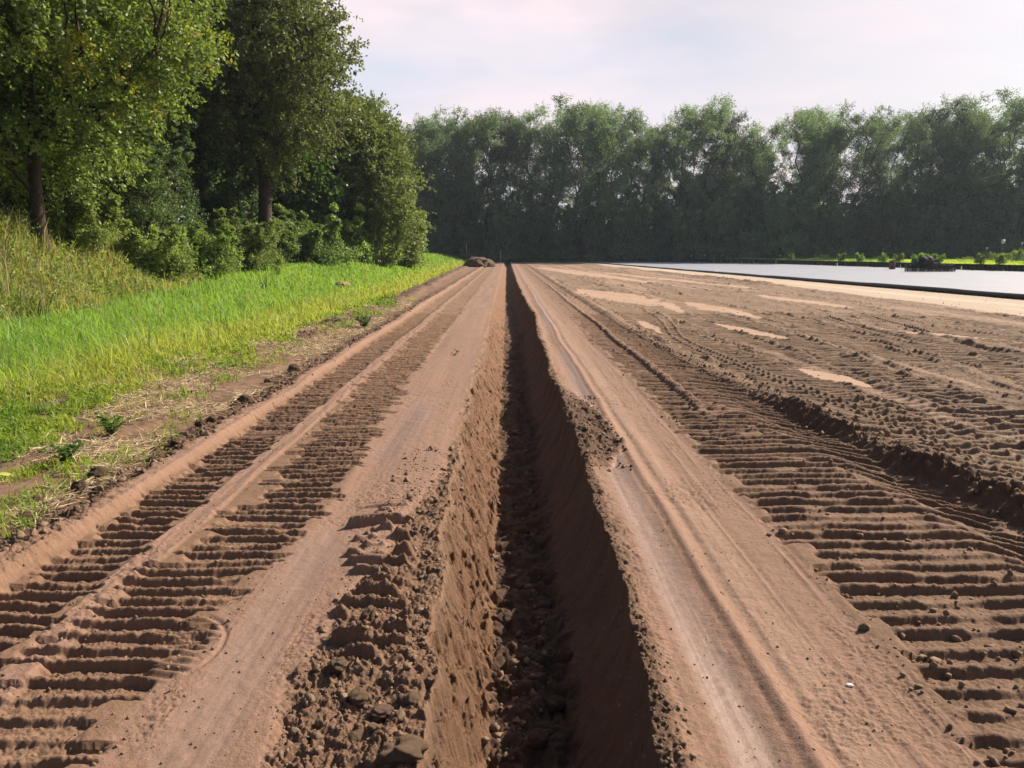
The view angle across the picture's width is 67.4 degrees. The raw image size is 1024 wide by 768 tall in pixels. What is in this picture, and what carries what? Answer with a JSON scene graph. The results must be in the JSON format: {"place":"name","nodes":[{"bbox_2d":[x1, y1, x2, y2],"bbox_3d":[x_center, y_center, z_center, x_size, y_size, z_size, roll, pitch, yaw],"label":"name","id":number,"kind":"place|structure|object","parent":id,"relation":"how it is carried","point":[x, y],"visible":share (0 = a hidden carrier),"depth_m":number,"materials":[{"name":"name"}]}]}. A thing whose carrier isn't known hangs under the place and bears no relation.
{"place":"outdoors","nodes":[
{"label":"outdoors","id":0,"kind":"place"},
{"bbox_2d":[0,238,1023,767],"bbox_3d":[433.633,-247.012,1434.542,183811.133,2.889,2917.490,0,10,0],"label":"ground","id":1,"kind":"structure","parent":0,"point":[538,324],"depth_m":4.44,"materials":[{"name":"soil"}]},
{"bbox_2d":[0,237,35,301],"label":"reed clump","id":2,"kind":"object","parent":1,"relation":"on","point":[9,285],"visible":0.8,"depth_m":15.66,"materials":[{"name":"green plant"}]},
{"bbox_2d":[0,212,44,267],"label":"reed clump","id":3,"kind":"object","parent":1,"relation":"on","point":[4,255],"visible":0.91,"depth_m":16.54,"materials":[{"name":"green plant"}]},
{"bbox_2d":[0,4,67,209],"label":"broadleaf tree","id":4,"kind":"object","parent":1,"relation":"on","point":[20,102],"visible":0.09,"depth_m":20.14,"materials":[{"name":"green plant"}]},
{"bbox_2d":[0,272,71,318],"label":"reed clump","id":5,"kind":"object","parent":1,"relation":"on","point":[42,311],"visible":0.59,"depth_m":15.78,"materials":[{"name":"green plant"}]},
{"bbox_2d":[0,98,99,222],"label":"shrub","id":6,"kind":"object","parent":1,"relation":"on","point":[44,186],"visible":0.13,"depth_m":21.35,"materials":[{"name":"green plant"}]},
{"bbox_2d":[37,440,87,463],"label":"weed plant","id":7,"kind":"object","parent":1,"relation":"on","point":[62,450],"visible":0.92,"depth_m":5.84,"materials":[{"name":"green plant"}]},
{"bbox_2d":[17,186,128,250],"bbox_3d":[-12.405,-4.531,21.483,2.988,1.943,2.842,6,11,31],"label":"shrub","id":8,"kind":"object","parent":1,"relation":"on","point":[70,216],"visible":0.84,"depth_m":21.07,"materials":[{"name":"green plant"}]},
{"bbox_2d":[70,480,87,492],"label":"soil clod","id":9,"kind":"object","parent":1,"relation":"on","point":[79,485],"visible":0.92,"depth_m":5.08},
{"bbox_2d":[0,0,191,224],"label":"broadleaf tree","id":10,"kind":"object","parent":1,"relation":"on","point":[146,141],"visible":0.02,"depth_m":26.87,"materials":[{"name":"green plant"}]},
{"bbox_2d":[87,466,109,480],"bbox_3d":[-2.941,0.644,5.462,0.147,0.122,0.159,-10,2,-21],"label":"soil clod","id":11,"kind":"object","parent":1,"relation":"on","point":[97,471],"visible":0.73,"depth_m":5.41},
{"bbox_2d":[89,410,132,435],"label":"weed plant","id":12,"kind":"object","parent":1,"relation":"on","point":[107,427],"visible":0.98,"depth_m":6.73,"materials":[{"name":"green plant"}]},
{"bbox_2d":[0,0,240,256],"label":"oak tree","id":13,"kind":"object","parent":1,"relation":"on","point":[64,35],"visible":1,"depth_m":18.78,"materials":[{"name":"green plant"}]},
{"bbox_2d":[0,202,246,322],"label":"bank weeds","id":14,"kind":"object","parent":1,"relation":"on","point":[79,293],"visible":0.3,"depth_m":19.03,"materials":[{"name":"green plant"}]},
{"bbox_2d":[76,123,206,240],"bbox_3d":[-12.886,-6.528,26.083,4.534,4.013,4.491,-2,10,-11],"label":"shrub","id":15,"kind":"object","parent":1,"relation":"on","point":[144,215],"visible":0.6,"depth_m":25.79,"materials":[{"name":"green plant"}]},
{"bbox_2d":[109,218,198,279],"bbox_3d":[-11.780,-4.271,24.662,2.827,2.041,2.969,7,12,34],"label":"shrub","id":16,"kind":"object","parent":1,"relation":"on","point":[163,250],"visible":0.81,"depth_m":24.23,"materials":[{"name":"green plant"}]},
{"bbox_2d":[101,0,237,158],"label":"broadleaf tree","id":17,"kind":"object","parent":1,"relation":"on","point":[203,87],"depth_m":32.19,"materials":[{"name":"green plant"}]},
{"bbox_2d":[134,106,209,225],"bbox_3d":[-14.732,-8.414,30.410,4.922,5.656,4.164,-3,10,-17],"label":"shrub","id":18,"kind":"object","parent":1,"relation":"on","point":[175,163],"visible":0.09,"depth_m":30.70,"materials":[{"name":"green plant"}]},
{"bbox_2d":[156,85,253,222],"bbox_3d":[-18.953,-12.090,38.473,13.016,11.854,11.778,0,10,0],"label":"broadleaf tree","id":19,"kind":"object","parent":1,"relation":"on","point":[196,152],"visible":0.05,"depth_m":37.15,"materials":[{"name":"green plant"}]},
{"bbox_2d":[166,220,246,279],"bbox_3d":[-11.533,-4.815,27.999,3.416,2.338,3.534,-6,11,-30],"label":"shrub","id":20,"kind":"object","parent":1,"relation":"on","point":[212,255],"visible":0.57,"depth_m":27.41,"materials":[{"name":"green plant"}]},
{"bbox_2d":[0,299,414,542],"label":"straw","id":21,"kind":"object","parent":1,"relation":"on","point":[217,408],"visible":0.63,"depth_m":7.96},
{"bbox_2d":[0,291,417,537],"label":"verge weeds","id":22,"kind":"object","parent":1,"relation":"on","point":[53,424],"visible":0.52,"depth_m":7.69,"materials":[{"name":"green plant"}]},
{"bbox_2d":[172,140,273,232],"bbox_3d":[-14.533,-9.509,38.506,5.398,5.602,5.565,-5,11,-28],"label":"shrub","id":23,"kind":"object","parent":1,"relation":"on","point":[238,191],"visible":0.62,"depth_m":37.84,"materials":[{"name":"green plant"}]},
{"bbox_2d":[0,199,466,486],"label":"grass","id":24,"kind":"structure","parent":1,"relation":"on","point":[67,345],"depth_m":15.26,"materials":[{"name":"plant"}]},
{"bbox_2d":[192,203,288,270],"bbox_3d":[-11.270,-6.113,32.620,3.073,3.073,4.012,-11,15,-49],"label":"shrub","id":25,"kind":"object","parent":1,"relation":"on","point":[256,252],"visible":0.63,"depth_m":32.14,"materials":[{"name":"green plant"}]},
{"bbox_2d":[179,1,357,211],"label":"broadleaf tree","id":26,"kind":"object","parent":1,"relation":"on","point":[355,74],"visible":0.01,"depth_m":43.07,"materials":[{"name":"green plant"}]},
{"bbox_2d":[182,109,359,226],"bbox_3d":[-14.631,-11.618,44.825,11.645,9.724,10.272,0,10,0],"label":"broadleaf tree","id":27,"kind":"object","parent":1,"relation":"on","point":[324,196],"visible":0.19,"depth_m":43.56,"materials":[{"name":"green plant"}]},
{"bbox_2d":[174,0,378,223],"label":"oak tree","id":28,"kind":"object","parent":1,"relation":"on","point":[294,26],"visible":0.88,"depth_m":34.87,"materials":[{"name":"green plant"}]},
{"bbox_2d":[268,225,300,263],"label":"shrub","id":29,"kind":"object","parent":1,"relation":"on","point":[287,245],"visible":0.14,"depth_m":37.21,"materials":[{"name":"green plant"}]},
{"bbox_2d":[275,209,354,266],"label":"shrub","id":30,"kind":"object","parent":1,"relation":"on","point":[316,241],"visible":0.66,"depth_m":39.52,"materials":[{"name":"green plant"}]},
{"bbox_2d":[328,656,346,673],"bbox_3d":[-0.679,1.099,2.998,0.072,0.061,0.093,-19,-5,0],"label":"soil clod","id":31,"kind":"object","parent":1,"relation":"on","point":[338,665],"visible":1,"depth_m":2.98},
{"bbox_2d":[311,202,385,263],"bbox_3d":[-10.320,-9.132,46.033,4.571,4.294,4.670,7,12,35],"label":"shrub","id":32,"kind":"object","parent":1,"relation":"on","point":[360,245],"visible":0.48,"depth_m":45.62,"materials":[{"name":"green plant"}]},
{"bbox_2d":[345,729,364,742],"bbox_3d":[-0.534,1.200,2.592,0.078,0.038,0.061,-25,32,-19],"label":"soil clod","id":33,"kind":"object","parent":1,"relation":"on","point":[357,735],"visible":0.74,"depth_m":2.59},
{"bbox_2d":[347,687,368,707],"bbox_3d":[-0.564,1.153,2.830,0.077,0.062,0.083,2,11,6],"label":"soil clod","id":34,"kind":"object","parent":1,"relation":"on","point":[358,696],"visible":1,"depth_m":2.80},
{"bbox_2d":[311,85,410,195],"bbox_3d":[-12.771,-15.158,55.844,11.196,12.818,11.789,0,10,0],"label":"broadleaf tree","id":35,"kind":"object","parent":1,"relation":"on","point":[354,88],"depth_m":54.94,"materials":[{"name":"green plant"}]},
{"bbox_2d":[352,315,372,326],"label":"weed plant","id":36,"kind":"object","parent":1,"relation":"on","point":[362,319],"visible":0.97,"depth_m":16.22,"materials":[{"name":"green plant"}]},
{"bbox_2d":[360,607,375,621],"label":"soil clod","id":37,"kind":"object","parent":1,"relation":"on","point":[368,614],"visible":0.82,"depth_m":3.39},
{"bbox_2d":[306,83,438,257],"bbox_3d":[-9.123,-12.878,48.455,8.986,11.511,8.992,0,10,0],"label":"maple tree","id":38,"kind":"object","parent":1,"relation":"on","point":[380,172],"visible":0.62,"depth_m":46.59,"materials":[{"name":"green plant"}]},
{"bbox_2d":[370,704,393,721],"bbox_3d":[-0.463,1.168,2.734,0.089,0.048,0.083,0,15,-23],"label":"soil clod","id":39,"kind":"object","parent":1,"relation":"on","point":[379,712],"visible":0.93,"depth_m":2.71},
{"bbox_2d":[352,203,415,266],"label":"shrub","id":40,"kind":"object","parent":1,"relation":"on","point":[387,251],"visible":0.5,"depth_m":47.53,"materials":[{"name":"green plant"}]},
{"bbox_2d":[378,734,429,767],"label":"soil clod","id":41,"kind":"object","parent":1,"relation":"on","point":[404,749],"visible":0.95,"depth_m":2.44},
{"bbox_2d":[397,690,420,706],"bbox_3d":[-0.372,1.153,2.795,0.089,0.077,0.085,1,10,8],"label":"soil clod","id":42,"kind":"object","parent":1,"relation":"on","point":[409,698],"visible":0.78,"depth_m":2.77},
{"bbox_2d":[396,210,430,269],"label":"shrub","id":43,"kind":"object","parent":1,"relation":"on","point":[411,259],"visible":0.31,"depth_m":52.52,"materials":[{"name":"green plant"}]},
{"bbox_2d":[408,171,436,248],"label":"thicket bush","id":44,"kind":"object","parent":1,"relation":"on","point":[421,203],"visible":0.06,"depth_m":118.30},
{"bbox_2d":[400,117,445,221],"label":"poplar tree","id":45,"kind":"object","parent":1,"relation":"on","point":[429,167],"visible":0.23,"depth_m":122.93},
{"bbox_2d":[425,218,451,251],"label":"thicket bush","id":46,"kind":"object","parent":1,"relation":"on","point":[438,238],"visible":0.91,"depth_m":120.39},
{"bbox_2d":[406,104,471,232],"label":"poplar tree","id":47,"kind":"object","parent":1,"relation":"on","point":[429,145],"visible":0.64,"depth_m":120.60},
{"bbox_2d":[424,104,483,253],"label":"poplar tree","id":48,"kind":"object","parent":1,"relation":"on","point":[451,127],"visible":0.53,"depth_m":122.91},
{"bbox_2d":[455,221,490,258],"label":"thicket bush","id":49,"kind":"object","parent":1,"relation":"on","point":[472,240],"visible":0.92,"depth_m":120.75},
{"bbox_2d":[445,115,500,223],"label":"poplar tree","id":50,"kind":"object","parent":1,"relation":"on","point":[470,146],"visible":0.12,"depth_m":125.75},
{"bbox_2d":[462,257,494,266],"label":"soil heap","id":51,"kind":"object","parent":1,"relation":"on","point":[477,262],"visible":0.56,"depth_m":79.37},
{"bbox_2d":[444,107,513,233],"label":"poplar tree","id":52,"kind":"object","parent":1,"relation":"on","point":[485,183],"visible":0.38,"depth_m":124.33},
{"bbox_2d":[433,107,528,256],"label":"poplar tree","id":53,"kind":"object","parent":1,"relation":"on","point":[468,127],"visible":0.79,"depth_m":119.48,"materials":[{"name":"plant"}]},
{"bbox_2d":[476,197,525,261],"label":"thicket bush","id":54,"kind":"object","parent":1,"relation":"on","point":[503,226],"visible":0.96,"depth_m":120.01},
{"bbox_2d":[0,291,1023,767],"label":"soil crumbs","id":55,"kind":"object","parent":1,"relation":"on","point":[308,699],"visible":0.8,"depth_m":3.87,"materials":[{"name":"soil"}]},
{"bbox_2d":[471,112,556,249],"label":"poplar tree","id":56,"kind":"object","parent":1,"relation":"on","point":[506,157],"visible":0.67,"depth_m":122.99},
{"bbox_2d":[486,134,562,212],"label":"poplar tree","id":57,"kind":"object","parent":1,"relation":"on","point":[532,166],"visible":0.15,"depth_m":126.31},
{"bbox_2d":[511,189,559,260],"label":"thicket bush","id":58,"kind":"object","parent":1,"relation":"on","point":[534,244],"visible":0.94,"depth_m":119.50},
{"bbox_2d":[526,728,548,749],"bbox_3d":[0.112,1.524,3.300,0.106,0.073,0.089,9,24,-35],"label":"soil clod","id":59,"kind":"object","parent":1,"relation":"on","point":[537,738],"visible":1,"depth_m":3.27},
{"bbox_2d":[499,101,580,225],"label":"poplar tree","id":60,"kind":"object","parent":1,"relation":"on","point":[519,124],"visible":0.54,"depth_m":122.26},
{"bbox_2d":[546,694,566,712],"bbox_3d":[0.207,1.506,3.611,0.098,0.081,0.106,13,2,-3],"label":"soil clod","id":61,"kind":"object","parent":1,"relation":"on","point":[555,703],"visible":0.98,"depth_m":3.58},
{"bbox_2d":[419,249,707,261],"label":"rough grass","id":62,"kind":"structure","parent":1,"relation":"on","point":[455,254],"depth_m":119.50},
{"bbox_2d":[532,92,608,246],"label":"poplar tree","id":63,"kind":"object","parent":1,"relation":"on","point":[573,122],"visible":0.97,"depth_m":117.03,"materials":[{"name":"plant"}]},
{"bbox_2d":[530,103,620,229],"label":"poplar tree","id":64,"kind":"object","parent":1,"relation":"on","point":[563,208],"visible":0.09,"depth_m":126.13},
{"bbox_2d":[557,203,601,258],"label":"thicket bush","id":65,"kind":"object","parent":1,"relation":"on","point":[579,247],"visible":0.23,"depth_m":123.51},
{"bbox_2d":[549,99,618,254],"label":"poplar tree","id":66,"kind":"object","parent":1,"relation":"on","point":[559,112],"visible":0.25,"depth_m":122.61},
{"bbox_2d":[553,100,626,252],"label":"poplar tree","id":67,"kind":"object","parent":1,"relation":"on","point":[587,131],"visible":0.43,"depth_m":120.63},
{"bbox_2d":[580,223,612,261],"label":"thicket bush","id":68,"kind":"object","parent":1,"relation":"on","point":[596,244],"visible":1,"depth_m":117.35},
{"bbox_2d":[581,117,642,221],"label":"poplar tree","id":69,"kind":"object","parent":1,"relation":"on","point":[617,136],"visible":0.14,"depth_m":123.93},
{"bbox_2d":[582,106,674,235],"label":"poplar tree","id":70,"kind":"object","parent":1,"relation":"on","point":[639,150],"visible":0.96,"depth_m":115.71,"materials":[{"name":"plant"}]},
{"bbox_2d":[602,185,655,261],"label":"thicket bush","id":71,"kind":"object","parent":1,"relation":"on","point":[627,224],"visible":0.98,"depth_m":116.22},
{"bbox_2d":[607,115,680,257],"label":"poplar tree","id":72,"kind":"object","parent":1,"relation":"on","point":[666,140],"visible":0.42,"depth_m":117.46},
{"bbox_2d":[636,216,675,261],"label":"thicket bush","id":73,"kind":"object","parent":1,"relation":"on","point":[656,246],"visible":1,"depth_m":115.61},
{"bbox_2d":[649,189,691,257],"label":"thicket bush","id":74,"kind":"object","parent":1,"relation":"on","point":[679,204],"visible":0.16,"depth_m":119.90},
{"bbox_2d":[633,113,727,247],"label":"poplar tree","id":75,"kind":"object","parent":1,"relation":"on","point":[672,200],"visible":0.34,"depth_m":117.44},
{"bbox_2d":[660,189,721,261],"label":"thicket bush","id":76,"kind":"object","parent":1,"relation":"on","point":[688,231],"visible":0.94,"depth_m":113.77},
{"bbox_2d":[668,105,717,194],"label":"poplar tree","id":77,"kind":"object","parent":1,"relation":"on","point":[697,124],"visible":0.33,"depth_m":115.80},
{"bbox_2d":[661,90,736,218],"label":"poplar tree","id":78,"kind":"object","parent":1,"relation":"on","point":[723,112],"visible":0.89,"depth_m":111.78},
{"bbox_2d":[669,154,743,256],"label":"thicket bush","id":79,"kind":"object","parent":1,"relation":"on","point":[697,177],"visible":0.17,"depth_m":116.95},
{"bbox_2d":[688,107,751,257],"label":"poplar tree","id":80,"kind":"object","parent":1,"relation":"on","point":[730,121],"visible":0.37,"depth_m":114.55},
{"bbox_2d":[698,125,776,257],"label":"poplar tree","id":81,"kind":"object","parent":1,"relation":"on","point":[735,138],"visible":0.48,"depth_m":113.56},
{"bbox_2d":[700,161,774,256],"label":"thicket bush","id":82,"kind":"object","parent":1,"relation":"on","point":[736,234],"visible":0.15,"depth_m":115.35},
{"bbox_2d":[724,119,781,236],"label":"poplar tree","id":83,"kind":"object","parent":1,"relation":"on","point":[745,146],"visible":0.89,"depth_m":111.18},
{"bbox_2d":[730,169,805,257],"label":"thicket bush","id":84,"kind":"object","parent":1,"relation":"on","point":[789,186],"visible":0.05,"depth_m":115.18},
{"bbox_2d":[742,128,805,200],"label":"poplar tree","id":85,"kind":"object","parent":1,"relation":"on","point":[782,149],"visible":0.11,"depth_m":121.49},
{"bbox_2d":[735,109,822,257],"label":"poplar tree","id":86,"kind":"object","parent":1,"relation":"on","point":[776,129],"visible":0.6,"depth_m":110.31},
{"bbox_2d":[756,167,826,257],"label":"thicket bush","id":87,"kind":"object","parent":1,"relation":"on","point":[782,224],"visible":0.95,"depth_m":109.60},
{"bbox_2d":[581,261,1023,299],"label":"edge pipe","id":88,"kind":"object","parent":1,"relation":"on","point":[965,292],"visible":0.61,"depth_m":34.08,"materials":[{"name":"black plastic"}]},
{"bbox_2d":[598,261,1023,293],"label":"ground sheet","id":89,"kind":"object","parent":1,"relation":"on","point":[997,281],"visible":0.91,"depth_m":52.25,"materials":[{"name":"plastic"}]},
{"bbox_2d":[993,252,1006,270],"bbox_3d":[39.276,-9.869,61.816,1.078,1.486,1.216,7,12,36],"label":"plant pot","id":90,"kind":"object","parent":89,"relation":"on","point":[1000,259],"visible":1,"depth_m":61.64,"materials":[{"name":"black plastic"}]},
{"bbox_2d":[778,103,848,202],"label":"poplar tree","id":91,"kind":"object","parent":1,"relation":"on","point":[794,175],"visible":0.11,"depth_m":113.86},
{"bbox_2d":[788,188,844,257],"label":"thicket bush","id":92,"kind":"object","parent":1,"relation":"on","point":[817,243],"visible":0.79,"depth_m":109.80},
{"bbox_2d":[780,108,857,224],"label":"poplar tree","id":93,"kind":"object","parent":1,"relation":"on","point":[811,133],"visible":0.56,"depth_m":109.56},
{"bbox_2d":[790,120,858,214],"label":"poplar tree","id":94,"kind":"object","parent":1,"relation":"on","point":[829,170],"visible":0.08,"depth_m":115.69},
{"bbox_2d":[820,196,866,257],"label":"thicket bush","id":95,"kind":"object","parent":1,"relation":"on","point":[844,231],"visible":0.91,"depth_m":107.89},
{"bbox_2d":[795,100,897,238],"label":"poplar tree","id":96,"kind":"object","parent":1,"relation":"on","point":[825,183],"visible":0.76,"depth_m":108.06,"materials":[{"name":"plant"}]},
{"bbox_2d":[676,257,1023,271],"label":"nursery plants","id":97,"kind":"object","parent":1,"relation":"on","point":[972,261],"visible":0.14,"depth_m":86.77,"materials":[{"name":"green plant"}]},
{"bbox_2d":[844,105,905,205],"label":"poplar tree","id":98,"kind":"object","parent":1,"relation":"on","point":[888,141],"visible":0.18,"depth_m":113.05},
{"bbox_2d":[850,182,910,258],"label":"thicket bush","id":99,"kind":"object","parent":1,"relation":"on","point":[877,238],"visible":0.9,"depth_m":106.04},
{"bbox_2d":[873,115,916,190],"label":"poplar tree","id":100,"kind":"object","parent":1,"relation":"on","point":[896,159],"visible":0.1,"depth_m":116.94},
{"bbox_2d":[852,109,966,243],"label":"poplar tree","id":101,"kind":"object","parent":1,"relation":"on","point":[937,138],"visible":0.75,"depth_m":104.30,"materials":[{"name":"plant"}]},
{"bbox_2d":[890,204,928,259],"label":"thicket bush","id":102,"kind":"object","parent":1,"relation":"on","point":[911,235],"visible":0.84,"depth_m":105.69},
{"bbox_2d":[892,115,952,193],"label":"poplar tree","id":103,"kind":"object","parent":1,"relation":"on","point":[925,164],"visible":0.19,"depth_m":111.82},
{"bbox_2d":[896,104,965,241],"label":"poplar tree","id":104,"kind":"object","parent":1,"relation":"on","point":[939,113],"visible":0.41,"depth_m":106.98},
{"bbox_2d":[893,91,1006,218],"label":"poplar tree","id":105,"kind":"object","parent":1,"relation":"on","point":[961,104],"visible":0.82,"depth_m":103.71,"materials":[{"name":"plant"}]},
{"bbox_2d":[932,193,999,259],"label":"thicket bush","id":106,"kind":"object","parent":1,"relation":"on","point":[966,241],"visible":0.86,"depth_m":103.25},
{"bbox_2d":[921,92,1019,213],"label":"poplar tree","id":107,"kind":"object","parent":1,"relation":"on","point":[992,179],"visible":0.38,"depth_m":105.05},
{"bbox_2d":[935,104,1022,258],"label":"poplar tree","id":108,"kind":"object","parent":1,"relation":"on","point":[1017,136],"visible":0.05,"depth_m":113.97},
{"bbox_2d":[962,92,1023,198],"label":"poplar tree","id":109,"kind":"object","parent":1,"relation":"on","point":[1006,114],"visible":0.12,"depth_m":107.24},
{"bbox_2d":[967,175,1023,259],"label":"thicket bush","id":110,"kind":"object","parent":1,"relation":"on","point":[1010,220],"visible":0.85,"depth_m":101.78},
{"bbox_2d":[968,171,1023,231],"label":"thicket bush","id":111,"kind":"object","parent":1,"relation":"on","point":[1014,190],"visible":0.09,"depth_m":105.11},
{"bbox_2d":[977,86,1023,218],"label":"poplar tree","id":112,"kind":"object","parent":1,"relation":"on","point":[1014,121],"visible":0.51,"depth_m":104.60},
{"bbox_2d":[173,0,1023,223],"label":"sky","id":113,"kind":"structure","parent":0,"point":[774,57],"materials":[{"name":"white"}]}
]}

